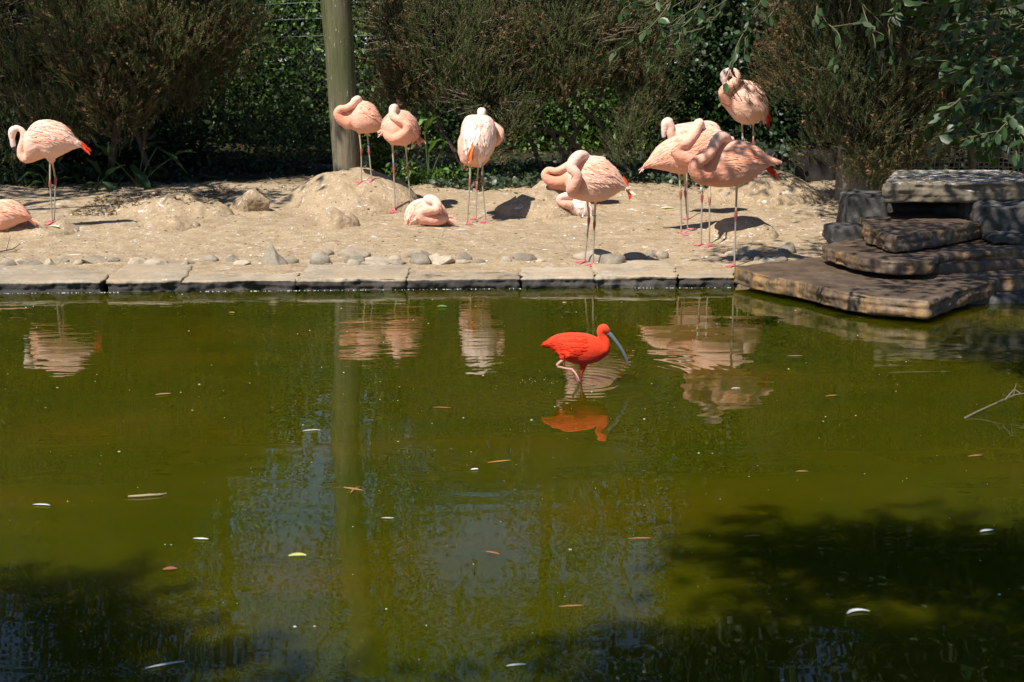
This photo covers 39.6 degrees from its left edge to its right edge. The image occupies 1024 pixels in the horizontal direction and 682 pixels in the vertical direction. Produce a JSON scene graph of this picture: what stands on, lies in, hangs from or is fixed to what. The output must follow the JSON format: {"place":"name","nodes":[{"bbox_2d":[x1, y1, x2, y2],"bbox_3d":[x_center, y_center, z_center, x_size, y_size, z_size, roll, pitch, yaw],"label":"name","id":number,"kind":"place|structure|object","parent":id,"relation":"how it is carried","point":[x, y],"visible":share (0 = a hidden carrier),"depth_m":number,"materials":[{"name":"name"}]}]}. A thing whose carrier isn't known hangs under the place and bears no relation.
{"place":"outdoors","nodes":[
{"label":"outdoors","id":0,"kind":"place"},
{"bbox_2d":[0,283,1023,681],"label":"water","id":1,"kind":"structure","parent":0,"point":[714,419],"depth_m":6.05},
{"bbox_2d":[128,493,166,496],"bbox_3d":[-1.525,0.645,5.950,0.158,0.010,0.017,-3,12,-15],"label":"floating twig","id":2,"kind":"object","parent":1,"relation":"on","point":[145,495],"visible":1,"depth_m":5.95,"materials":[{"name":"wood"}]},
{"bbox_2d":[147,661,182,667],"bbox_3d":[-1.047,0.976,4.294,0.120,0.002,0.012,-5,13,-26],"label":"floating feather","id":3,"kind":"object","parent":1,"relation":"on","point":[165,664],"visible":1,"depth_m":4.30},
{"bbox_2d":[6,287,730,293],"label":"water beads","id":4,"kind":"object","parent":1,"relation":"on","point":[289,290],"visible":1,"depth_m":11.21,"materials":[{"name":"white"}]},
{"bbox_2d":[0,292,1000,680],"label":"floating specks","id":5,"kind":"object","parent":1,"relation":"on","point":[516,464],"visible":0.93,"depth_m":6.56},
{"bbox_2d":[541,324,628,381],"bbox_3d":[0.407,0.088,8.041,0.484,0.378,0.161,-3,12,-15],"label":"ibis","id":6,"kind":"object","parent":1,"relation":"on","point":[583,350],"visible":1,"depth_m":7.98,"materials":[{"name":"red"}]},
{"bbox_2d":[847,608,869,613],"bbox_3d":[1.140,0.893,4.707,0.088,0.004,0.031,-3,12,-17],"label":"floating feather","id":7,"kind":"object","parent":1,"relation":"on","point":[853,610],"visible":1,"depth_m":4.71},
{"bbox_2d":[964,383,1023,417],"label":"floating branch","id":8,"kind":"object","parent":1,"relation":"on","point":[1001,400],"visible":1,"depth_m":7.35,"materials":[{"name":"brown plant"}]},
{"bbox_2d":[0,64,1023,278],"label":"ground","id":9,"kind":"structure","parent":0,"point":[126,234],"depth_m":13.67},
{"bbox_2d":[0,258,16,265],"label":"stone","id":10,"kind":"object","parent":9,"relation":"on","point":[7,262],"visible":0.61,"depth_m":11.96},
{"bbox_2d":[17,259,42,264],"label":"stone","id":11,"kind":"object","parent":9,"relation":"on","point":[28,262],"visible":0.56,"depth_m":11.98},
{"bbox_2d":[0,219,79,236],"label":"mud mound","id":12,"kind":"object","parent":9,"relation":"on","point":[29,228],"visible":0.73,"depth_m":13.49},
{"bbox_2d":[0,199,38,229],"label":"flamingo","id":13,"kind":"object","parent":12,"relation":"on","point":[13,213],"visible":1,"depth_m":13.38},
{"bbox_2d":[8,119,89,225],"bbox_3d":[-4.393,-1.609,13.587,0.773,1.002,0.304,0,11,0],"label":"flamingo","id":14,"kind":"object","parent":12,"relation":"on","point":[50,141],"visible":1,"depth_m":13.45,"materials":[{"name":"pink"}]},
{"bbox_2d":[17,163,71,190],"bbox_3d":[-5.421,-1.882,16.457,0.559,0.611,0.301,-8,14,-36],"label":"broad leaf plant","id":15,"kind":"object","parent":9,"relation":"on","point":[46,183],"visible":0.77,"depth_m":16.43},
{"bbox_2d":[44,258,54,264],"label":"stone","id":16,"kind":"object","parent":9,"relation":"on","point":[48,261],"visible":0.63,"depth_m":12.01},
{"bbox_2d":[0,0,127,184],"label":"tree heath","id":17,"kind":"object","parent":9,"relation":"on","point":[21,98],"visible":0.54,"depth_m":16.32,"materials":[{"name":"green plant"}]},
{"bbox_2d":[72,259,82,264],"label":"stone","id":18,"kind":"object","parent":9,"relation":"on","point":[77,262],"visible":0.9,"depth_m":11.97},
{"bbox_2d":[81,255,106,263],"bbox_3d":[-3.557,-0.657,12.051,0.268,0.141,0.158,0,11,0],"label":"stone","id":19,"kind":"object","parent":9,"relation":"on","point":[93,259],"visible":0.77,"depth_m":12.00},
{"bbox_2d":[78,157,125,192],"bbox_3d":[-4.776,-1.874,16.427,0.706,0.512,0.323,1,11,7],"label":"broad leaf plant","id":20,"kind":"object","parent":9,"relation":"on","point":[107,185],"visible":0.97,"depth_m":16.42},
{"bbox_2d":[0,0,211,159],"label":"dense hedge","id":21,"kind":"object","parent":9,"relation":"on","point":[161,118],"visible":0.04,"depth_m":19.55,"materials":[{"name":"green plant"}]},
{"bbox_2d":[107,257,119,261],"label":"stone","id":22,"kind":"object","parent":9,"relation":"on","point":[114,259],"visible":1,"depth_m":12.04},
{"bbox_2d":[128,257,145,263],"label":"stone","id":23,"kind":"object","parent":9,"relation":"on","point":[136,260],"visible":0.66,"depth_m":11.97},
{"bbox_2d":[95,140,196,190],"bbox_3d":[-4.202,-1.955,16.578,1.175,0.756,0.485,0,11,0],"label":"broad leaf plant","id":24,"kind":"object","parent":9,"relation":"on","point":[143,181],"visible":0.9,"depth_m":16.50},
{"bbox_2d":[9,0,288,181],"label":"tree heath","id":25,"kind":"object","parent":9,"relation":"on","point":[172,47],"visible":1,"depth_m":16.16,"materials":[{"name":"green plant"}]},
{"bbox_2d":[0,120,327,188],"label":"weeds","id":26,"kind":"object","parent":9,"relation":"on","point":[80,172],"visible":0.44,"depth_m":17.96,"materials":[{"name":"green plant"}]},
{"bbox_2d":[143,214,200,231],"bbox_3d":[-3.307,-1.141,13.800,0.558,0.183,0.450,0,11,0],"label":"mud mound","id":27,"kind":"object","parent":9,"relation":"on","point":[172,223],"visible":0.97,"depth_m":13.67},
{"bbox_2d":[113,191,233,217],"bbox_3d":[-3.506,-1.413,14.791,1.314,0.259,0.954,0,11,0],"label":"mud mound","id":28,"kind":"object","parent":9,"relation":"on","point":[155,207],"visible":0.92,"depth_m":14.51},
{"bbox_2d":[201,255,218,261],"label":"stone","id":29,"kind":"object","parent":9,"relation":"on","point":[212,258],"visible":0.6,"depth_m":12.21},
{"bbox_2d":[223,254,238,261],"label":"stone","id":30,"kind":"object","parent":9,"relation":"on","point":[230,257],"visible":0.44,"depth_m":12.21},
{"bbox_2d":[233,259,250,264],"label":"stone","id":31,"kind":"object","parent":9,"relation":"on","point":[243,262],"visible":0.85,"depth_m":11.98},
{"bbox_2d":[229,189,269,211],"bbox_3d":[-2.781,-1.404,15.076,0.442,0.420,0.364,-6,13,-29],"label":"boulder","id":32,"kind":"object","parent":9,"relation":"on","point":[252,200],"visible":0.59,"depth_m":14.94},
{"bbox_2d":[261,244,287,264],"bbox_3d":[-1.989,-0.663,12.041,0.226,0.316,0.165,9,14,38],"label":"stone","id":33,"kind":"object","parent":9,"relation":"on","point":[271,256],"visible":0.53,"depth_m":12.00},
{"bbox_2d":[284,256,298,263],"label":"stone","id":34,"kind":"object","parent":9,"relation":"on","point":[290,259],"visible":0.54,"depth_m":12.11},
{"bbox_2d":[162,0,457,163],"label":"bramble thicket","id":35,"kind":"object","parent":9,"relation":"on","point":[270,114],"visible":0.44,"depth_m":19.80,"materials":[{"name":"green plant"}]},
{"bbox_2d":[309,250,330,264],"bbox_3d":[-1.620,-0.660,12.022,0.197,0.212,0.157,0,11,0],"label":"stone","id":36,"kind":"object","parent":9,"relation":"on","point":[320,257],"visible":0.67,"depth_m":11.96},
{"bbox_2d":[322,249,333,255],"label":"stone","id":37,"kind":"object","parent":9,"relation":"on","point":[328,252],"visible":0.49,"depth_m":12.35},
{"bbox_2d":[187,1,473,169],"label":"wire fence","id":38,"kind":"object","parent":9,"relation":"on","point":[296,97],"visible":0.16,"depth_m":18.34,"materials":[{"name":"grey"}]},
{"bbox_2d":[313,207,359,228],"bbox_3d":[-1.720,-1.202,13.913,0.468,0.228,0.432,0,11,0],"label":"mud mound","id":39,"kind":"object","parent":9,"relation":"on","point":[332,218],"visible":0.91,"depth_m":13.80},
{"bbox_2d":[320,0,359,170],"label":"wooden pole","id":40,"kind":"object","parent":9,"relation":"on","point":[337,23],"visible":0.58,"depth_m":15.94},
{"bbox_2d":[287,167,417,214],"bbox_3d":[-1.699,-1.646,15.470,1.428,0.465,1.523,-7,13,-33],"label":"mud mound","id":41,"kind":"object","parent":9,"relation":"on","point":[361,197],"visible":0.93,"depth_m":15.09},
{"bbox_2d":[333,95,382,184],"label":"flamingo","id":42,"kind":"object","parent":41,"relation":"on","point":[358,114],"visible":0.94,"depth_m":14.98,"materials":[{"name":"pink"}]},
{"bbox_2d":[346,259,360,264],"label":"stone","id":43,"kind":"object","parent":9,"relation":"on","point":[352,262],"visible":0.59,"depth_m":11.96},
{"bbox_2d":[337,248,370,257],"bbox_3d":[-1.378,-0.733,12.342,0.336,0.157,0.213,8,14,36],"label":"stone","id":44,"kind":"object","parent":9,"relation":"on","point":[347,252],"visible":0.66,"depth_m":12.26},
{"bbox_2d":[344,256,364,263],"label":"stone","id":45,"kind":"object","parent":9,"relation":"on","point":[360,259],"visible":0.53,"depth_m":12.05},
{"bbox_2d":[0,260,735,293],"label":"pond coping","id":46,"kind":"object","parent":9,"relation":"on","point":[173,275],"visible":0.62,"depth_m":11.35,"materials":[{"name":"stone"}]},
{"bbox_2d":[143,258,168,264],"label":"stone","id":47,"kind":"object","parent":46,"relation":"on","point":[156,261],"visible":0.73,"depth_m":11.96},
{"bbox_2d":[409,253,431,264],"bbox_3d":[-0.776,-0.660,11.993,0.193,0.162,0.098,2,11,12],"label":"stone","id":48,"kind":"object","parent":46,"relation":"on","point":[420,258],"visible":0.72,"depth_m":11.96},
{"bbox_2d":[454,259,469,263],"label":"stone","id":49,"kind":"object","parent":46,"relation":"on","point":[462,261],"visible":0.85,"depth_m":12.00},
{"bbox_2d":[458,252,471,259],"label":"stone","id":50,"kind":"object","parent":46,"relation":"on","point":[464,255],"visible":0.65,"depth_m":12.13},
{"bbox_2d":[471,259,485,262],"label":"stone","id":51,"kind":"object","parent":46,"relation":"on","point":[478,261],"visible":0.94,"depth_m":12.03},
{"bbox_2d":[500,256,511,261],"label":"stone","id":52,"kind":"object","parent":46,"relation":"on","point":[506,258],"visible":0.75,"depth_m":12.07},
{"bbox_2d":[512,253,536,260],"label":"stone","id":53,"kind":"object","parent":46,"relation":"on","point":[524,256],"visible":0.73,"depth_m":12.13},
{"bbox_2d":[572,249,612,261],"bbox_3d":[0.741,-0.696,12.197,0.454,0.184,0.237,4,12,20],"label":"stone","id":54,"kind":"object","parent":46,"relation":"on","point":[589,253],"visible":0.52,"depth_m":12.12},
{"bbox_2d":[566,150,635,265],"bbox_3d":[0.734,-1.102,11.829,0.584,0.971,0.396,0,11,0],"label":"flamingo","id":55,"kind":"object","parent":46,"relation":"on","point":[594,179],"visible":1,"depth_m":11.70,"materials":[{"name":"pink"}]},
{"bbox_2d":[706,257,721,261],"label":"stone","id":56,"kind":"object","parent":46,"relation":"on","point":[713,259],"visible":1,"depth_m":12.08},
{"bbox_2d":[361,260,389,264],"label":"stone","id":57,"kind":"object","parent":9,"relation":"on","point":[373,262],"visible":0.73,"depth_m":11.97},
{"bbox_2d":[364,256,388,261],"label":"stone","id":58,"kind":"object","parent":9,"relation":"on","point":[382,258],"visible":0.47,"depth_m":12.19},
{"bbox_2d":[388,255,401,260],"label":"stone","id":59,"kind":"object","parent":9,"relation":"on","point":[393,257],"visible":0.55,"depth_m":12.18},
{"bbox_2d":[389,260,405,264],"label":"stone","id":60,"kind":"object","parent":9,"relation":"on","point":[396,262],"visible":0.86,"depth_m":11.96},
{"bbox_2d":[393,22,402,159],"bbox_3d":[-1.662,-4.919,19.021,1.270,5.335,1.052,0,11,0],"label":"sapling","id":61,"kind":"object","parent":9,"relation":"on","point":[397,151],"visible":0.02,"depth_m":19.41,"materials":[{"name":"green plant"}]},
{"bbox_2d":[377,104,425,212],"bbox_3d":[-1.153,-1.906,14.844,0.504,1.129,0.439,0,11,0],"label":"flamingo","id":62,"kind":"object","parent":9,"relation":"on","point":[399,127],"visible":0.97,"depth_m":14.68,"materials":[{"name":"pink"}]},
{"bbox_2d":[406,250,429,257],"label":"stone","id":63,"kind":"object","parent":9,"relation":"on","point":[409,255],"visible":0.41,"depth_m":12.28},
{"bbox_2d":[405,116,453,182],"bbox_3d":[-1.028,-2.171,16.725,0.591,0.952,0.388,-4,12,-20],"label":"broad leaf plant","id":64,"kind":"object","parent":9,"relation":"on","point":[428,122],"visible":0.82,"depth_m":16.75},
{"bbox_2d":[404,194,456,226],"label":"flamingo","id":65,"kind":"object","parent":9,"relation":"on","point":[428,210],"visible":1,"depth_m":13.92},
{"bbox_2d":[31,162,834,215],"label":"leaf litter","id":66,"kind":"object","parent":9,"relation":"on","point":[116,204],"visible":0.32,"depth_m":15.96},
{"bbox_2d":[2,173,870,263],"bbox_3d":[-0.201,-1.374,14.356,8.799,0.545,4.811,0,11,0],"label":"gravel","id":67,"kind":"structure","parent":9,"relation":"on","point":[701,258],"depth_m":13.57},
{"bbox_2d":[432,256,454,264],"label":"stone","id":68,"kind":"object","parent":9,"relation":"on","point":[440,260],"visible":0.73,"depth_m":11.99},
{"bbox_2d":[458,136,488,219],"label":"flamingo","id":69,"kind":"object","parent":9,"relation":"on","point":[465,163],"visible":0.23,"depth_m":14.41,"materials":[{"name":"pink"}]},
{"bbox_2d":[460,107,503,224],"bbox_3d":[-0.332,-1.734,14.121,0.399,1.151,0.457,4,12,20],"label":"flamingo","id":70,"kind":"object","parent":9,"relation":"on","point":[480,139],"visible":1,"depth_m":13.95,"materials":[{"name":"pink"}]},
{"bbox_2d":[362,132,637,185],"bbox_3d":[0.402,-2.337,18.120,4.974,1.015,2.477,-3,12,-16],"label":"nettle patch","id":71,"kind":"object","parent":9,"relation":"on","point":[380,158],"visible":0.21,"depth_m":16.73,"materials":[{"name":"green plant"}]},
{"bbox_2d":[0,0,1007,147],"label":"understorey","id":72,"kind":"object","parent":9,"relation":"on","point":[441,117],"visible":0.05,"depth_m":22.33,"materials":[{"name":"green plant"}]},
{"bbox_2d":[494,190,573,220],"bbox_3d":[0.287,-1.423,14.876,0.972,0.302,0.828,0,11,0],"label":"mud mound","id":73,"kind":"object","parent":9,"relation":"on","point":[538,207],"visible":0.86,"depth_m":14.63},
{"bbox_2d":[352,0,716,176],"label":"tree heath","id":74,"kind":"object","parent":9,"relation":"on","point":[568,34],"visible":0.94,"depth_m":16.63,"materials":[{"name":"green plant"}]},
{"bbox_2d":[353,0,730,155],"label":"dense hedge","id":75,"kind":"object","parent":9,"relation":"on","point":[580,139],"visible":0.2,"depth_m":21.37,"materials":[{"name":"green plant"}]},
{"bbox_2d":[528,180,565,193],"bbox_3d":[0.455,-1.602,15.477,0.648,0.317,0.576,0,11,0],"label":"mud mound","id":76,"kind":"object","parent":9,"relation":"on","point":[540,186],"visible":0.23,"depth_m":15.37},
{"bbox_2d":[541,162,568,190],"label":"flamingo","id":77,"kind":"object","parent":76,"relation":"on","point":[557,181],"visible":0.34,"depth_m":15.19},
{"bbox_2d":[556,192,593,216],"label":"flamingo","id":78,"kind":"object","parent":9,"relation":"on","point":[573,206],"visible":0.83,"depth_m":14.62},
{"bbox_2d":[360,131,802,191],"bbox_3d":[0.707,-2.332,18.170,5.554,0.572,4.017,0,11,0],"label":"ivy","id":79,"kind":"object","parent":9,"relation":"on","point":[502,180],"visible":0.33,"depth_m":17.13,"materials":[{"name":"green plant"}]},
{"bbox_2d":[598,254,625,263],"bbox_3d":[0.836,-0.660,12.081,0.259,0.165,0.199,0,11,0],"label":"stone","id":80,"kind":"object","parent":9,"relation":"on","point":[611,259],"visible":0.58,"depth_m":12.01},
{"bbox_2d":[623,252,646,259],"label":"stone","id":81,"kind":"object","parent":9,"relation":"on","point":[635,256],"visible":0.61,"depth_m":12.29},
{"bbox_2d":[645,250,654,256],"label":"stone","id":82,"kind":"object","parent":9,"relation":"on","point":[650,253],"visible":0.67,"depth_m":12.49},
{"bbox_2d":[655,250,668,258],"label":"stone","id":83,"kind":"object","parent":9,"relation":"on","point":[660,254],"visible":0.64,"depth_m":12.40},
{"bbox_2d":[639,118,721,235],"bbox_3d":[1.637,-1.554,13.490,0.791,1.108,0.430,-4,12,-21],"label":"flamingo","id":84,"kind":"object","parent":9,"relation":"on","point":[676,154],"visible":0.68,"depth_m":13.36,"materials":[{"name":"pink"}]},
{"bbox_2d":[661,117,719,219],"bbox_3d":[1.828,-1.749,14.435,0.664,1.039,0.316,0,11,0],"label":"flamingo","id":85,"kind":"object","parent":9,"relation":"on","point":[669,129],"visible":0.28,"depth_m":14.27},
{"bbox_2d":[693,136,734,246],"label":"flamingo","id":86,"kind":"object","parent":9,"relation":"on","point":[709,203],"visible":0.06,"depth_m":12.86,"materials":[{"name":"pink"}]},
{"bbox_2d":[722,256,736,260],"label":"stone","id":87,"kind":"object","parent":9,"relation":"on","point":[728,258],"visible":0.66,"depth_m":12.12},
{"bbox_2d":[724,251,739,255],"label":"stone","id":88,"kind":"object","parent":9,"relation":"on","point":[730,253],"visible":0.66,"depth_m":12.46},
{"bbox_2d":[688,131,781,266],"bbox_3d":[1.813,-1.170,11.759,0.802,1.130,0.338,-2,11,-11],"label":"flamingo","id":89,"kind":"object","parent":9,"relation":"on","point":[723,159],"visible":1,"depth_m":11.57},
{"bbox_2d":[699,216,778,240],"bbox_3d":[2.140,-1.057,13.386,0.774,0.246,0.630,0,11,0],"label":"mud mound","id":90,"kind":"object","parent":9,"relation":"on","point":[753,228],"visible":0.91,"depth_m":13.20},
{"bbox_2d":[737,254,750,260],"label":"stone","id":91,"kind":"object","parent":9,"relation":"on","point":[742,257],"visible":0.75,"depth_m":12.13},
{"bbox_2d":[737,246,759,253],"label":"stone","id":92,"kind":"object","parent":9,"relation":"on","point":[744,250],"visible":0.46,"depth_m":12.49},
{"bbox_2d":[744,252,762,257],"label":"stone","id":93,"kind":"object","parent":9,"relation":"on","point":[751,254],"visible":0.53,"depth_m":12.33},
{"bbox_2d":[615,0,905,158],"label":"ivy hedge","id":94,"kind":"object","parent":9,"relation":"on","point":[771,134],"visible":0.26,"depth_m":18.54,"materials":[{"name":"green plant"}]},
{"bbox_2d":[699,168,825,205],"bbox_3d":[2.851,-1.710,15.797,1.298,0.388,1.171,11,16,44],"label":"mud mound","id":95,"kind":"object","parent":9,"relation":"on","point":[766,188],"visible":0.73,"depth_m":15.45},
{"bbox_2d":[718,68,771,179],"bbox_3d":[2.541,-2.377,15.592,0.616,1.222,0.408,0,11,0],"label":"flamingo","id":96,"kind":"object","parent":95,"relation":"on","point":[756,114],"visible":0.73,"depth_m":15.39,"materials":[{"name":"pink"}]},
{"bbox_2d":[664,0,860,138],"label":"broadleaf tree","id":97,"kind":"object","parent":9,"relation":"on","point":[739,15],"visible":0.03,"depth_m":22.23,"materials":[{"name":"green plant"}]},
{"bbox_2d":[759,257,775,262],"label":"stone","id":98,"kind":"object","parent":9,"relation":"on","point":[766,259],"visible":0.65,"depth_m":12.05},
{"bbox_2d":[772,256,787,261],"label":"stone","id":99,"kind":"object","parent":9,"relation":"on","point":[780,258],"visible":0.68,"depth_m":12.08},
{"bbox_2d":[777,242,796,252],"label":"stone","id":100,"kind":"object","parent":9,"relation":"on","point":[788,247],"visible":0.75,"depth_m":12.46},
{"bbox_2d":[595,0,1023,174],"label":"evergreen oak","id":101,"kind":"object","parent":9,"relation":"on","point":[990,142],"visible":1,"depth_m":7.61,"materials":[{"name":"green plant"}]},
{"bbox_2d":[764,148,891,181],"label":"wall","id":102,"kind":"structure","parent":9,"relation":"on","point":[812,171],"depth_m":17.12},
{"bbox_2d":[835,129,866,199],"bbox_3d":[3.742,-1.829,15.693,0.337,1.049,0.336,0,11,0],"label":"stone post","id":103,"kind":"object","parent":9,"relation":"on","point":[841,184],"visible":0.09,"depth_m":15.58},
{"bbox_2d":[715,0,1023,191],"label":"tree heath","id":104,"kind":"object","parent":9,"relation":"on","point":[881,130],"visible":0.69,"depth_m":14.49,"materials":[{"name":"green plant"}]},
{"bbox_2d":[755,0,1023,172],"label":"dense hedge","id":105,"kind":"object","parent":9,"relation":"on","point":[936,164],"visible":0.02,"depth_m":17.39,"materials":[{"name":"green plant"}]},
{"bbox_2d":[866,125,1023,189],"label":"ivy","id":106,"kind":"object","parent":9,"relation":"on","point":[964,162],"visible":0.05,"depth_m":15.81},
{"bbox_2d":[966,290,1023,304],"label":"stone footing","id":107,"kind":"object","parent":9,"relation":"on","point":[1009,296],"visible":0.02,"depth_m":10.65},
{"bbox_2d":[734,257,1023,319],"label":"stone slab","id":108,"kind":"structure","parent":107,"relation":"on","point":[821,280],"depth_m":10.57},
{"bbox_2d":[930,258,1023,274],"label":"stone footing","id":109,"kind":"object","parent":108,"relation":"on","point":[978,265],"visible":0.15,"depth_m":11.10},
{"bbox_2d":[822,238,1023,274],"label":"stone slab","id":110,"kind":"structure","parent":109,"relation":"on","point":[858,254],"depth_m":11.13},
{"bbox_2d":[822,222,863,243],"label":"stone block","id":111,"kind":"structure","parent":110,"relation":"on","point":[832,232],"depth_m":11.96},
{"bbox_2d":[860,211,980,252],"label":"stone slab","id":112,"kind":"structure","parent":110,"relation":"on","point":[897,231],"depth_m":11.52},
{"bbox_2d":[887,202,958,217],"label":"stone block","id":113,"kind":"structure","parent":112,"relation":"on","point":[947,209],"depth_m":12.74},
{"bbox_2d":[957,199,1023,236],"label":"stone block","id":114,"kind":"structure","parent":110,"relation":"on","point":[989,215],"depth_m":11.81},
{"bbox_2d":[882,169,1023,202],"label":"stone slab","id":115,"kind":"structure","parent":114,"relation":"on","point":[947,186],"depth_m":12.08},
{"bbox_2d":[976,229,1023,245],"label":"stone block","id":116,"kind":"structure","parent":110,"relation":"on","point":[1011,237],"depth_m":11.59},
{"bbox_3d":[3.300,-0.943,12.325,0.599,0.080,1.032,0,11,0],"label":"stone footing","id":117,"kind":"object","parent":110,"relation":"on","visible":0},
{"bbox_2d":[836,189,888,222],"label":"stone block","id":118,"kind":"structure","parent":117,"relation":"on","point":[855,205],"depth_m":12.34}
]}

